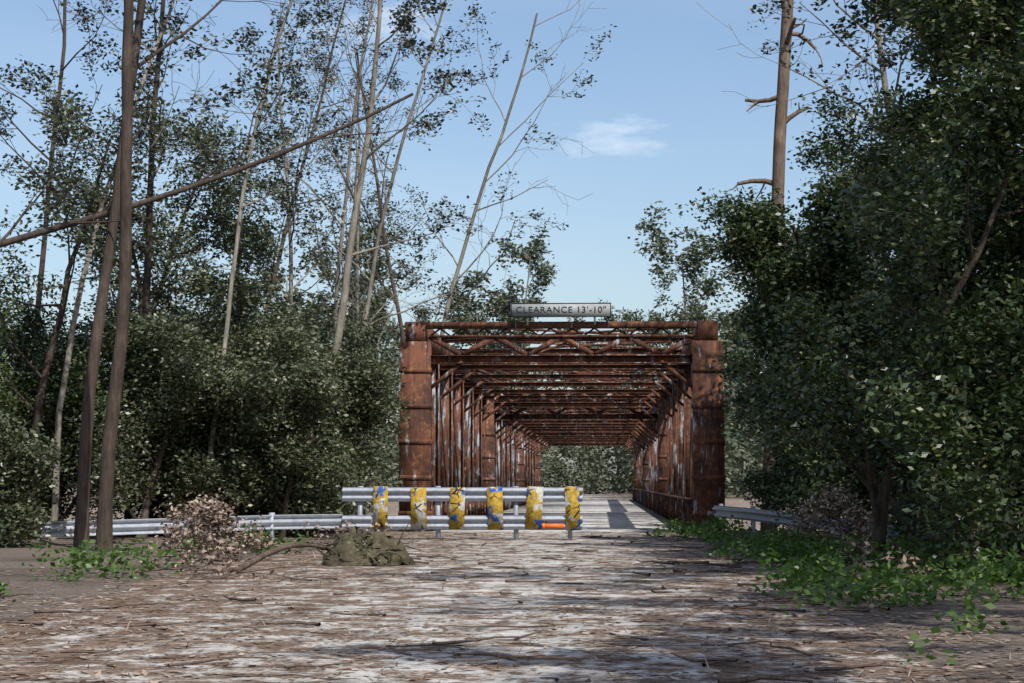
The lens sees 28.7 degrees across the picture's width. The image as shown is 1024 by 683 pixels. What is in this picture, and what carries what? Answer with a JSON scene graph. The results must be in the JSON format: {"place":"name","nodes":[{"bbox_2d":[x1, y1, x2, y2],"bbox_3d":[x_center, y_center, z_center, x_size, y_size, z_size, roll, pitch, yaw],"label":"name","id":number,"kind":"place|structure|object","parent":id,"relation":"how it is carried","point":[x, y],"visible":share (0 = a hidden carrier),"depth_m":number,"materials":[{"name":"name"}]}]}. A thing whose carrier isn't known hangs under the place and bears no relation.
{"place":"outdoors","nodes":[
{"label":"outdoors","id":0,"kind":"place"},
{"bbox_2d":[0,531,997,682],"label":"road","id":1,"kind":"structure","parent":0,"point":[357,601],"depth_m":17.53,"materials":[{"name":"asphalt"}]},
{"bbox_2d":[342,486,582,539],"bbox_3d":[-1.077,3.875,43.464,5.230,1.461,0.275,0,-4,3],"label":"guard rail","id":2,"kind":"object","parent":1,"relation":"on","point":[457,498],"visible":0.89,"depth_m":43.38,"materials":[{"name":"grey metal"}]},
{"bbox_2d":[0,533,1023,682],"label":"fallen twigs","id":3,"kind":"object","parent":1,"relation":"on","point":[270,552],"visible":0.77,"depth_m":19.29,"materials":[{"name":"wood"}]},
{"bbox_2d":[0,0,1022,482],"label":"sky","id":4,"kind":"structure","parent":0,"point":[658,121],"materials":[{"name":"blue"}]},
{"bbox_2d":[0,483,1023,682],"bbox_3d":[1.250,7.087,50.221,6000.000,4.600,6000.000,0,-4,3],"label":"ground","id":5,"kind":"structure","parent":0,"point":[12,558],"depth_m":21.33,"materials":[{"name":"soil"}]},
{"bbox_2d":[0,480,52,547],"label":"shrub","id":6,"kind":"object","parent":5,"relation":"on","point":[14,507],"visible":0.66,"depth_m":38.31,"materials":[{"name":"green plant"}]},
{"bbox_2d":[0,284,53,508],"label":"tree","id":7,"kind":"object","parent":5,"relation":"on","point":[2,374],"visible":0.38,"depth_m":43.13,"materials":[{"name":"green plant"}]},
{"bbox_2d":[4,316,70,391],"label":"tree","id":8,"kind":"object","parent":5,"relation":"on","point":[49,339],"visible":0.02,"depth_m":51.33,"materials":[{"name":"green plant"}]},
{"bbox_2d":[0,405,75,547],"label":"shrub","id":9,"kind":"object","parent":5,"relation":"on","point":[22,463],"visible":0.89,"depth_m":38.34,"materials":[{"name":"green plant"}]},
{"bbox_2d":[0,299,87,505],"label":"tree","id":10,"kind":"object","parent":5,"relation":"on","point":[20,359],"visible":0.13,"depth_m":47.44,"materials":[{"name":"green plant"}]},
{"bbox_2d":[0,378,91,519],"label":"shrub","id":11,"kind":"object","parent":5,"relation":"on","point":[48,499],"visible":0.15,"depth_m":45.79,"materials":[{"name":"green plant"}]},
{"bbox_2d":[0,292,159,520],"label":"tree","id":12,"kind":"object","parent":5,"relation":"on","point":[33,325],"visible":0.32,"depth_m":46.07,"materials":[{"name":"green plant"}]},
{"bbox_2d":[0,0,162,361],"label":"tree","id":13,"kind":"object","parent":5,"relation":"on","point":[6,168],"visible":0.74,"depth_m":51.99,"materials":[{"name":"green plant"}]},
{"bbox_2d":[38,292,158,519],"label":"shrub","id":14,"kind":"object","parent":5,"relation":"on","point":[127,515],"visible":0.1,"depth_m":48.51,"materials":[{"name":"green plant"}]},
{"bbox_2d":[95,0,133,551],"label":"tree","id":15,"kind":"object","parent":5,"relation":"on","point":[104,528],"visible":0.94,"depth_m":36.10,"materials":[{"name":"brown plant"}]},
{"bbox_2d":[0,0,232,539],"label":"tree","id":16,"kind":"object","parent":5,"relation":"on","point":[58,422],"visible":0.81,"depth_m":44.34,"materials":[{"name":"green plant"}]},
{"bbox_2d":[32,351,202,536],"bbox_3d":[-9.649,2.627,46.754,4.035,5.175,5.364,2,-4,-25],"label":"shrub","id":17,"kind":"object","parent":5,"relation":"on","point":[78,378],"visible":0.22,"depth_m":45.25,"materials":[{"name":"green plant"}]},
{"bbox_2d":[29,0,216,534],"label":"tree","id":18,"kind":"object","parent":5,"relation":"on","point":[147,268],"visible":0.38,"depth_m":47.16,"materials":[{"name":"green plant"}]},
{"bbox_2d":[0,61,256,538],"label":"tree","id":19,"kind":"object","parent":5,"relation":"on","point":[151,134],"visible":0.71,"depth_m":44.56,"materials":[{"name":"green plant"}]},
{"bbox_2d":[55,299,223,538],"bbox_3d":[-8.093,1.746,44.012,3.792,5.456,5.044,0,-4,3],"label":"shrub","id":20,"kind":"object","parent":5,"relation":"on","point":[180,351],"visible":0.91,"depth_m":44.26,"materials":[{"name":"green plant"}]},
{"bbox_2d":[83,288,209,518],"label":"shrub","id":21,"kind":"object","parent":5,"relation":"on","point":[112,321],"visible":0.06,"depth_m":47.97,"materials":[{"name":"green plant"}]},
{"bbox_2d":[37,162,261,517],"bbox_3d":[-8.889,0.093,48.747,5.316,9.580,4.252,1,-4,-13],"label":"tree","id":22,"kind":"object","parent":5,"relation":"on","point":[137,277],"visible":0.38,"depth_m":49.01,"materials":[{"name":"green plant"}]},
{"bbox_2d":[0,49,336,517],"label":"tree","id":23,"kind":"object","parent":5,"relation":"on","point":[239,177],"visible":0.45,"depth_m":50.52,"materials":[{"name":"green plant"}]},
{"bbox_2d":[0,513,342,539],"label":"guard rail","id":24,"kind":"object","parent":5,"relation":"on","point":[273,521],"visible":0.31,"depth_m":41.77,"materials":[{"name":"metal"}]},
{"bbox_2d":[44,302,307,535],"bbox_3d":[-7.516,2.245,46.059,6.455,6.241,3.808,0,-4,3],"label":"shrub","id":25,"kind":"object","parent":5,"relation":"on","point":[130,353],"visible":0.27,"depth_m":45.35,"materials":[{"name":"green plant"}]},
{"bbox_2d":[126,524,226,568],"bbox_3d":[-4.827,3.190,29.411,0.901,1.048,2.029,-2,-5,31],"label":"brush pile","id":26,"kind":"object","parent":5,"relation":"on","point":[166,541],"visible":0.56,"depth_m":29.18,"materials":[{"name":"plant"}]},
{"bbox_2d":[73,0,305,547],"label":"tree","id":27,"kind":"object","parent":5,"relation":"on","point":[81,529],"visible":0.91,"depth_m":38.55,"materials":[{"name":"brown plant"}]},
{"bbox_2d":[0,20,440,247],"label":"leaning tree","id":28,"kind":"object","parent":27,"relation":"attached to","point":[89,219],"visible":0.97,"depth_m":39.94,"materials":[{"name":"brown plant"}]},
{"bbox_2d":[153,488,247,560],"bbox_3d":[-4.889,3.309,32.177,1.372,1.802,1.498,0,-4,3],"label":"dead brush","id":29,"kind":"object","parent":5,"relation":"on","point":[217,517],"visible":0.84,"depth_m":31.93,"materials":[{"name":"plant"}]},
{"bbox_2d":[130,532,283,578],"bbox_3d":[-3.912,2.978,26.094,1.890,0.959,1.309,2,-4,-24],"label":"brush pile","id":30,"kind":"object","parent":5,"relation":"on","point":[208,558],"visible":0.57,"depth_m":26.14,"materials":[{"name":"plant"}]},
{"bbox_2d":[169,279,253,340],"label":"tree","id":31,"kind":"object","parent":5,"relation":"on","point":[203,319],"visible":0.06,"depth_m":170.21,"materials":[{"name":"green plant"}]},
{"bbox_2d":[132,321,291,514],"bbox_3d":[-6.899,2.050,46.170,3.930,5.132,4.171,0,-4,3],"label":"shrub","id":32,"kind":"object","parent":5,"relation":"on","point":[233,349],"visible":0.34,"depth_m":45.78,"materials":[{"name":"green plant"}]},
{"bbox_2d":[159,397,270,534],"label":"shrub","id":33,"kind":"object","parent":5,"relation":"on","point":[215,451],"visible":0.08,"depth_m":45.96,"materials":[{"name":"green plant"}]},
{"bbox_2d":[168,232,278,336],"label":"tree","id":34,"kind":"object","parent":5,"relation":"on","point":[205,261],"visible":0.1,"depth_m":167.97,"materials":[{"name":"green plant"}]},
{"bbox_2d":[150,345,316,536],"bbox_3d":[-6.331,2.308,44.724,3.847,4.461,3.984,0,-4,3],"label":"shrub","id":35,"kind":"object","parent":5,"relation":"on","point":[228,389],"visible":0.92,"depth_m":44.45,"materials":[{"name":"green plant"}]},
{"bbox_2d":[189,527,277,561],"bbox_3d":[-4.368,3.316,31.561,1.408,0.784,0.702,0,-4,3],"label":"brush pile","id":36,"kind":"object","parent":5,"relation":"on","point":[259,544],"visible":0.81,"depth_m":31.51,"materials":[{"name":"plant"}]},
{"bbox_2d":[130,149,339,372],"bbox_3d":[-7.054,0.002,50.008,6.363,9.930,4.560,1,-4,-15],"label":"tree","id":37,"kind":"object","parent":5,"relation":"on","point":[251,238],"visible":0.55,"depth_m":49.67,"materials":[{"name":"green plant"}]},
{"bbox_2d":[226,515,266,542],"bbox_3d":[-5.415,3.995,41.088,0.800,0.889,1.171,0,-4,3],"label":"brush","id":38,"kind":"object","parent":5,"relation":"on","point":[240,536],"visible":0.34,"depth_m":40.97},
{"bbox_2d":[153,309,356,510],"bbox_3d":[-6.503,1.994,48.533,5.708,5.573,5.285,0,-4,3],"label":"shrub","id":39,"kind":"object","parent":5,"relation":"on","point":[212,322],"visible":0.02,"depth_m":48.47,"materials":[{"name":"green plant"}]},
{"bbox_2d":[187,5,349,366],"bbox_3d":[-6.543,-2.054,54.584,3.844,15.525,5.679,-1,-4,13],"label":"tree","id":40,"kind":"object","parent":5,"relation":"on","point":[301,244],"visible":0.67,"depth_m":55.70,"materials":[{"name":"green plant"}]},
{"bbox_2d":[185,299,356,534],"bbox_3d":[-5.953,1.849,46.957,4.863,5.636,4.276,0,-4,3],"label":"shrub","id":41,"kind":"object","parent":5,"relation":"on","point":[293,342],"visible":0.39,"depth_m":46.05,"materials":[{"name":"green plant"}]},
{"bbox_2d":[249,240,305,329],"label":"tree","id":42,"kind":"object","parent":5,"relation":"on","point":[295,294],"visible":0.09,"depth_m":179.91,"materials":[{"name":"green plant"}]},
{"bbox_2d":[203,0,355,532],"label":"tree","id":43,"kind":"object","parent":5,"relation":"on","point":[236,246],"visible":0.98,"depth_m":46.08,"materials":[{"name":"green plant"}]},
{"bbox_2d":[172,0,405,347],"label":"tree","id":44,"kind":"object","parent":5,"relation":"on","point":[305,154],"visible":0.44,"depth_m":81.20,"materials":[{"name":"green plant"}]},
{"bbox_2d":[221,348,366,537],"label":"shrub","id":45,"kind":"object","parent":5,"relation":"on","point":[316,390],"visible":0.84,"depth_m":44.58,"materials":[{"name":"green plant"}]},
{"bbox_2d":[236,359,372,537],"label":"shrub","id":46,"kind":"object","parent":5,"relation":"on","point":[328,445],"visible":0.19,"depth_m":45.45,"materials":[{"name":"green plant"}]},
{"bbox_2d":[286,291,332,373],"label":"tree","id":47,"kind":"object","parent":5,"relation":"on","point":[317,322],"visible":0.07,"depth_m":161.81,"materials":[{"name":"green plant"}]},
{"bbox_2d":[230,0,431,529],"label":"tree","id":48,"kind":"object","parent":5,"relation":"on","point":[348,174],"visible":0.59,"depth_m":70.88,"materials":[{"name":"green plant"}]},
{"bbox_2d":[266,306,396,532],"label":"tree","id":49,"kind":"object","parent":5,"relation":"on","point":[355,335],"visible":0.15,"depth_m":49.44,"materials":[{"name":"green plant"}]},
{"bbox_2d":[264,340,399,531],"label":"tree","id":50,"kind":"object","parent":5,"relation":"on","point":[348,371],"visible":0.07,"depth_m":47.70,"materials":[{"name":"green plant"}]},
{"bbox_2d":[253,342,422,533],"bbox_3d":[-4.188,2.385,47.958,4.112,4.698,4.030,3,-5,-32],"label":"shrub","id":51,"kind":"object","parent":5,"relation":"on","point":[371,372],"visible":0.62,"depth_m":47.82,"materials":[{"name":"green plant"}]},
{"bbox_2d":[273,336,403,514],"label":"tree","id":52,"kind":"object","parent":5,"relation":"on","point":[368,447],"visible":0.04,"depth_m":48.68,"materials":[{"name":"green plant"}]},
{"bbox_2d":[303,518,391,550],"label":"shrub","id":53,"kind":"object","parent":5,"relation":"on","point":[347,528],"visible":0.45,"depth_m":36.63,"materials":[{"name":"plant"}]},
{"bbox_2d":[300,230,404,474],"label":"tree","id":54,"kind":"object","parent":5,"relation":"on","point":[394,342],"visible":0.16,"depth_m":171.01,"materials":[{"name":"green plant"}]},
{"bbox_2d":[300,217,414,437],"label":"tree","id":55,"kind":"object","parent":5,"relation":"on","point":[361,310],"visible":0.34,"depth_m":158.04,"materials":[{"name":"green plant"}]},
{"bbox_2d":[283,24,436,514],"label":"tree","id":56,"kind":"object","parent":5,"relation":"on","point":[319,63],"visible":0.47,"depth_m":89.44,"materials":[{"name":"green plant"}]},
{"bbox_2d":[307,202,420,390],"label":"tree","id":57,"kind":"object","parent":5,"relation":"on","point":[367,232],"visible":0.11,"depth_m":174.11,"materials":[{"name":"green plant"}]},
{"bbox_2d":[311,519,423,566],"bbox_3d":[-2.162,3.037,29.971,1.469,0.760,1.350,-1,-4,17],"label":"mossy root heap","id":58,"kind":"object","parent":5,"relation":"on","point":[350,548],"visible":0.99,"depth_m":29.80,"materials":[{"name":"green plant"}]},
{"bbox_2d":[242,0,493,514],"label":"tree","id":59,"kind":"object","parent":5,"relation":"on","point":[375,252],"visible":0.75,"depth_m":57.75,"materials":[{"name":"green plant"}]},
{"bbox_2d":[262,0,476,533],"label":"tree","id":60,"kind":"object","parent":5,"relation":"on","point":[358,185],"visible":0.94,"depth_m":48.53,"materials":[{"name":"green plant"}]},
{"bbox_2d":[376,319,404,429],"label":"tree","id":61,"kind":"object","parent":5,"relation":"on","point":[391,337],"visible":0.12,"depth_m":239.16,"materials":[{"name":"green plant"}]},
{"bbox_2d":[299,0,530,354],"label":"tree","id":62,"kind":"object","parent":5,"relation":"on","point":[394,82],"visible":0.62,"depth_m":81.31,"materials":[{"name":"pale bark"},{"name":"leaf"}]},
{"bbox_2d":[442,268,491,348],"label":"tree","id":63,"kind":"object","parent":5,"relation":"on","point":[477,287],"visible":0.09,"depth_m":196.13,"materials":[{"name":"green plant"}]},
{"bbox_2d":[437,291,501,380],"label":"tree","id":64,"kind":"object","parent":5,"relation":"on","point":[470,308],"visible":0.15,"depth_m":179.36,"materials":[{"name":"green plant"}]},
{"bbox_2d":[349,0,617,334],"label":"tree","id":65,"kind":"object","parent":5,"relation":"on","point":[460,261],"visible":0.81,"depth_m":64.34,"materials":[{"name":"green plant"}]},
{"bbox_2d":[137,356,844,497],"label":"understory brush","id":66,"kind":"object","parent":5,"relation":"on","point":[554,471],"visible":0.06,"depth_m":199.66,"materials":[{"name":"green plant"}]},
{"bbox_2d":[453,259,558,389],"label":"tree","id":67,"kind":"object","parent":5,"relation":"on","point":[545,282],"visible":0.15,"depth_m":177.87,"materials":[{"name":"green plant"}]},
{"bbox_2d":[467,225,554,388],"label":"tree","id":68,"kind":"object","parent":5,"relation":"on","point":[527,257],"visible":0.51,"depth_m":167.56,"materials":[{"name":"green plant"}]},
{"bbox_2d":[0,515,1023,663],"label":"roadside weeds","id":69,"kind":"object","parent":5,"relation":"on","point":[810,548],"visible":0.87,"depth_m":24.67,"materials":[{"name":"green plant"}]},
{"bbox_2d":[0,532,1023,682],"bbox_3d":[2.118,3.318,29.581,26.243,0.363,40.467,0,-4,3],"label":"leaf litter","id":70,"kind":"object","parent":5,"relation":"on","point":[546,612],"visible":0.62,"depth_m":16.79,"materials":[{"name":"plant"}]},
{"bbox_2d":[398,321,725,531],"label":"truss bridge","id":71,"kind":"structure","parent":5,"relation":"on","point":[470,428],"depth_m":60.60,"materials":[{"name":"brown metal"}]},
{"bbox_2d":[511,303,610,324],"bbox_3d":[1.238,-0.694,50.478,2.540,0.560,0.069,0,-4,3],"label":"clearance sign","id":72,"kind":"object","parent":71,"relation":"attached to","point":[527,310],"visible":1,"depth_m":50.46,"materials":[{"name":"white"}]},
{"bbox_2d":[579,298,659,492],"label":"tree","id":73,"kind":"object","parent":5,"relation":"on","point":[612,318],"visible":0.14,"depth_m":222.69,"materials":[{"name":"green plant"}]},
{"bbox_2d":[615,270,680,410],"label":"tree","id":74,"kind":"object","parent":5,"relation":"on","point":[663,287],"visible":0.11,"depth_m":228.98,"materials":[{"name":"green plant"}]},
{"bbox_2d":[648,289,705,388],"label":"tree","id":75,"kind":"object","parent":5,"relation":"on","point":[676,309],"visible":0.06,"depth_m":217.78,"materials":[{"name":"green plant"}]},
{"bbox_2d":[627,200,749,399],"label":"tree","id":76,"kind":"object","parent":5,"relation":"on","point":[696,311],"visible":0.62,"depth_m":148.22,"materials":[{"name":"green plant"}]},
{"bbox_2d":[671,227,794,400],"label":"tree","id":77,"kind":"object","parent":5,"relation":"on","point":[689,234],"visible":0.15,"depth_m":156.12,"materials":[{"name":"green plant"}]},
{"bbox_2d":[713,310,752,493],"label":"tree","id":78,"kind":"object","parent":5,"relation":"on","point":[724,320],"visible":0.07,"depth_m":191.08,"materials":[{"name":"green plant"}]},
{"bbox_2d":[720,336,756,494],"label":"tree","id":79,"kind":"object","parent":5,"relation":"on","point":[726,373],"visible":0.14,"depth_m":187.54,"materials":[{"name":"green plant"}]},
{"bbox_2d":[729,0,822,530],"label":"tree","id":80,"kind":"object","parent":5,"relation":"on","point":[782,118],"visible":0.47,"depth_m":53.69,"materials":[{"name":"brown plant"}]},
{"bbox_2d":[726,440,842,534],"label":"shrub","id":81,"kind":"object","parent":5,"relation":"on","point":[764,480],"visible":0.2,"depth_m":48.36,"materials":[{"name":"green plant"}]},
{"bbox_2d":[770,514,833,551],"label":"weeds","id":82,"kind":"object","parent":5,"relation":"on","point":[800,530],"visible":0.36,"depth_m":35.20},
{"bbox_2d":[696,0,917,449],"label":"bare tree","id":83,"kind":"object","parent":5,"relation":"on","point":[883,62],"visible":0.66,"depth_m":44.75,"materials":[{"name":"green plant"}]},
{"bbox_2d":[675,160,947,520],"bbox_3d":[6.308,0.397,41.413,4.633,7.953,6.123,-3,-5,33],"label":"tree","id":84,"kind":"object","parent":5,"relation":"on","point":[752,234],"visible":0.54,"depth_m":39.88,"materials":[{"name":"green plant"}]},
{"bbox_2d":[716,249,906,534],"bbox_3d":[7.631,1.229,46.941,4.649,7.067,5.503,2,-5,-27],"label":"tree","id":85,"kind":"object","parent":5,"relation":"on","point":[750,298],"visible":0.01,"depth_m":47.31,"materials":[{"name":"green plant"}]},
{"bbox_2d":[712,504,929,538],"bbox_3d":[6.603,3.953,41.503,0.488,1.030,13.448,1,-4,-15],"label":"guard rail","id":86,"kind":"object","parent":5,"relation":"on","point":[753,514],"visible":0.24,"depth_m":44.91,"materials":[{"name":"metal"}]},
{"bbox_2d":[729,280,936,549],"bbox_3d":[6.319,1.451,37.037,4.697,5.093,3.106,1,-4,-16],"label":"tree","id":87,"kind":"object","parent":5,"relation":"on","point":[782,441],"visible":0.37,"depth_m":36.46,"materials":[{"name":"green plant"}]},
{"bbox_2d":[774,207,900,495],"bbox_3d":[10.257,0.464,51.435,6.552,9.211,5.638,-3,-5,38],"label":"tree","id":88,"kind":"object","parent":5,"relation":"on","point":[802,235],"visible":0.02,"depth_m":51.37,"materials":[{"name":"green plant"}]},
{"bbox_2d":[789,481,893,543],"bbox_3d":[5.556,3.093,33.646,1.787,1.480,1.705,0,-4,3],"label":"dead brush","id":89,"kind":"object","parent":5,"relation":"on","point":[826,511],"visible":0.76,"depth_m":33.61,"materials":[{"name":"plant"}]},
{"bbox_2d":[774,338,935,533],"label":"tree","id":90,"kind":"object","parent":5,"relation":"on","point":[862,489],"visible":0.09,"depth_m":38.91,"materials":[{"name":"green plant"}]},
{"bbox_2d":[820,532,895,572],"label":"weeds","id":91,"kind":"object","parent":5,"relation":"on","point":[858,550],"visible":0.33,"depth_m":26.85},
{"bbox_2d":[724,32,1023,574],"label":"tree","id":92,"kind":"object","parent":5,"relation":"on","point":[880,503],"visible":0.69,"depth_m":26.70,"materials":[{"name":"green plant"}]},
{"bbox_2d":[832,537,945,589],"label":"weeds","id":93,"kind":"object","parent":5,"relation":"on","point":[868,565],"visible":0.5,"depth_m":23.28,"materials":[{"name":"plant"}]},
{"bbox_2d":[781,86,1017,527],"bbox_3d":[10.922,-0.538,48.638,9.677,10.895,8.624,-3,-5,34],"label":"tree","id":94,"kind":"object","parent":5,"relation":"on","point":[844,164],"visible":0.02,"depth_m":50.71,"materials":[{"name":"green plant"}]},
{"bbox_2d":[844,318,954,543],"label":"tree","id":95,"kind":"object","parent":5,"relation":"on","point":[891,340],"visible":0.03,"depth_m":40.06,"materials":[{"name":"green plant"}]},
{"bbox_2d":[795,0,1014,540],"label":"bare tree","id":96,"kind":"object","parent":5,"relation":"on","point":[846,71],"visible":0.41,"depth_m":40.59,"materials":[{"name":"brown plant"}]},
{"bbox_2d":[787,84,1023,483],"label":"tree","id":97,"kind":"object","parent":5,"relation":"on","point":[827,145],"visible":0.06,"depth_m":43.86,"materials":[{"name":"green plant"}]},
{"bbox_2d":[820,0,1023,301],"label":"tree","id":98,"kind":"object","parent":5,"relation":"on","point":[870,10],"visible":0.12,"depth_m":36.82,"materials":[{"name":"green plant"}]},
{"bbox_2d":[869,488,980,571],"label":"shrub","id":99,"kind":"object","parent":5,"relation":"on","point":[899,526],"visible":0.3,"depth_m":28.22,"materials":[{"name":"green plant"}]},
{"bbox_2d":[837,0,1023,399],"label":"tree","id":100,"kind":"object","parent":5,"relation":"on","point":[988,9],"visible":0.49,"depth_m":28.20,"materials":[{"name":"green plant"}]},
{"bbox_2d":[851,300,1023,582],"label":"shrub","id":101,"kind":"object","parent":5,"relation":"on","point":[967,488],"visible":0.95,"depth_m":24.97,"materials":[{"name":"green plant"}]},
{"bbox_2d":[865,285,1019,367],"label":"tree","id":102,"kind":"object","parent":5,"relation":"on","point":[884,337],"visible":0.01,"depth_m":37.99,"materials":[{"name":"green plant"}]},
{"bbox_2d":[876,202,1023,550],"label":"tree","id":103,"kind":"object","parent":5,"relation":"on","point":[995,277],"visible":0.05,"depth_m":29.20,"materials":[{"name":"green plant"}]},
{"bbox_2d":[886,0,1023,71],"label":"tree","id":104,"kind":"object","parent":5,"relation":"on","point":[924,56],"visible":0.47,"depth_m":28.49,"materials":[{"name":"green plant"}]},
{"bbox_2d":[912,252,1023,559],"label":"shrub","id":105,"kind":"object","parent":5,"relation":"on","point":[1019,261],"visible":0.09,"depth_m":28.03,"materials":[{"name":"green plant"}]},
{"bbox_2d":[965,222,1023,512],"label":"tree","id":106,"kind":"object","parent":5,"relation":"on","point":[1021,223],"visible":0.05,"depth_m":28.13,"materials":[{"name":"green plant"}]},
{"bbox_2d":[583,489,631,499],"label":"road","id":107,"kind":"structure","parent":0,"point":[611,496],"depth_m":172.29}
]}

